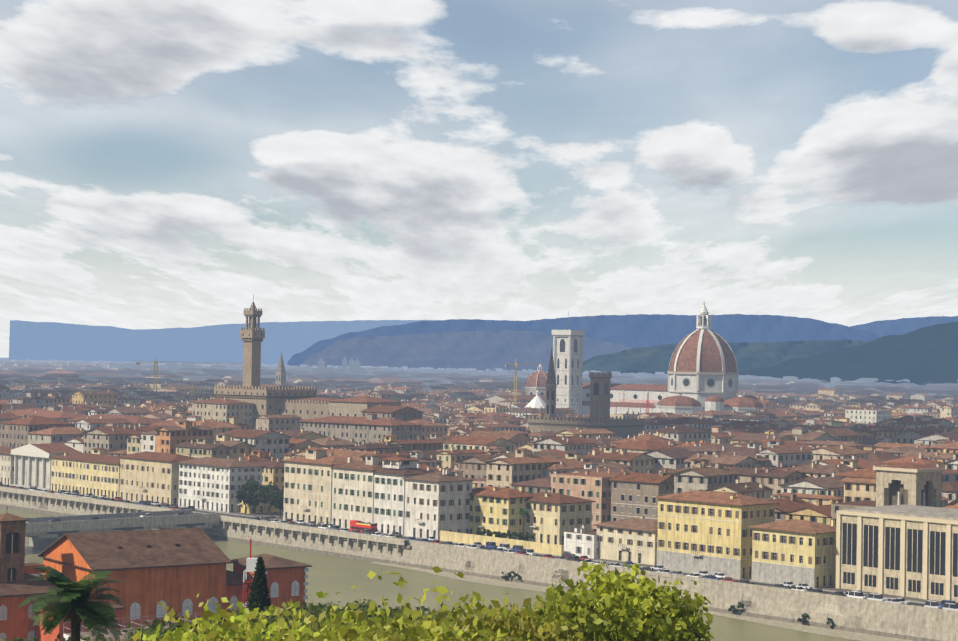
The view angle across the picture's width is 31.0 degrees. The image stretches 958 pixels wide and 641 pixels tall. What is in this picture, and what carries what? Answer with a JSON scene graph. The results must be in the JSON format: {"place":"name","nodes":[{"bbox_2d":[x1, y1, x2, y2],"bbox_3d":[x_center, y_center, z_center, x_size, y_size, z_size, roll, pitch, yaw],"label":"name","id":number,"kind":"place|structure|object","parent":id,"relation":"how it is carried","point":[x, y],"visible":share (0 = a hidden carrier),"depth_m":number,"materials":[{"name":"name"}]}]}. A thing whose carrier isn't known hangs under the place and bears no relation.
{"place":"outdoors","nodes":[
{"label":"outdoors","id":0,"kind":"place"},
{"bbox_2d":[9,320,440,364],"bbox_3d":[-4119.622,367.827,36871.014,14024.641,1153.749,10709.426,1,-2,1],"label":"mountain","id":1,"kind":"structure","parent":0,"point":[221,343],"depth_m":38349.20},
{"bbox_2d":[296,330,630,371],"bbox_3d":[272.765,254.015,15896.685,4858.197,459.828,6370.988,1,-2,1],"label":"hill","id":2,"kind":"structure","parent":0,"point":[485,350],"depth_m":17028.09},
{"bbox_2d":[0,358,940,603],"bbox_3d":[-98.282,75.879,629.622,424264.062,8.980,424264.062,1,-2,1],"label":"ground","id":3,"kind":"structure","parent":0,"point":[276,515],"depth_m":499.62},
{"bbox_2d":[0,507,311,640],"bbox_3d":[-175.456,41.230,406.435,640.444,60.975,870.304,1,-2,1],"label":"buildings","id":4,"kind":"structure","parent":3,"relation":"on","point":[178,570],"depth_m":329.38,"materials":[{"name":"stone"}]},
{"bbox_2d":[15,295,764,442],"bbox_3d":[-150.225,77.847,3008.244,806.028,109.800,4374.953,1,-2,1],"label":"landmark buildings","id":5,"kind":"structure","parent":3,"relation":"on","point":[703,373],"depth_m":1013.04,"materials":[{"name":"stone"}]},
{"bbox_2d":[0,479,833,640],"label":"trees","id":6,"kind":"object","parent":3,"relation":"on","point":[622,606],"visible":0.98,"depth_m":63.43,"materials":[{"name":"plant"}]},
{"bbox_2d":[0,443,957,640],"bbox_3d":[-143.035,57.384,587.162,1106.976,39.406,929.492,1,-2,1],"label":"riverfront buildings","id":7,"kind":"structure","parent":3,"relation":"on","point":[900,538],"depth_m":517.93,"materials":[{"name":"stone"},{"name":"asphalt"},{"name":"concrete"}]},
{"bbox_2d":[0,482,957,610],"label":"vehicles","id":8,"kind":"object","parent":7,"relation":"on","point":[357,526],"visible":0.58,"depth_m":532.40,"materials":[{"name":"metal"}]},
{"bbox_2d":[0,365,957,530],"bbox_3d":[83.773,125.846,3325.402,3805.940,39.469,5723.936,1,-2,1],"label":"city buildings","id":9,"kind":"structure","parent":3,"relation":"on","point":[809,451],"depth_m":820.15,"materials":[{"name":"stone"}]},
{"bbox_2d":[0,359,957,383],"bbox_3d":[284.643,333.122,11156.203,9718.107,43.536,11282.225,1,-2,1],"label":"suburb buildings","id":10,"kind":"structure","parent":0,"point":[238,366],"depth_m":6194.55,"materials":[{"name":"stone"}]},
{"bbox_2d":[0,0,957,357],"label":"sky","id":11,"kind":"structure","parent":0,"point":[164,163],"materials":[{"name":"white"}]},
{"bbox_2d":[287,314,880,365],"bbox_3d":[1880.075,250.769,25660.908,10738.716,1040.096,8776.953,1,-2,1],"label":"mountain","id":12,"kind":"structure","parent":0,"point":[639,330],"depth_m":28964.44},
{"bbox_2d":[582,339,867,373],"bbox_3d":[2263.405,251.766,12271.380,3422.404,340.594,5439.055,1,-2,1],"label":"hill","id":13,"kind":"structure","parent":0,"point":[654,359],"depth_m":13755.02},
{"bbox_2d":[738,322,957,384],"bbox_3d":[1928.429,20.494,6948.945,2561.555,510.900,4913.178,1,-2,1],"label":"hill","id":14,"kind":"structure","parent":0,"point":[925,355],"depth_m":7692.22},
{"bbox_2d":[850,316,957,336],"bbox_3d":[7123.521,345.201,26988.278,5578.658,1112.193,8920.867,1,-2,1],"label":"mountain","id":15,"kind":"structure","parent":0,"point":[901,326],"depth_m":30699.18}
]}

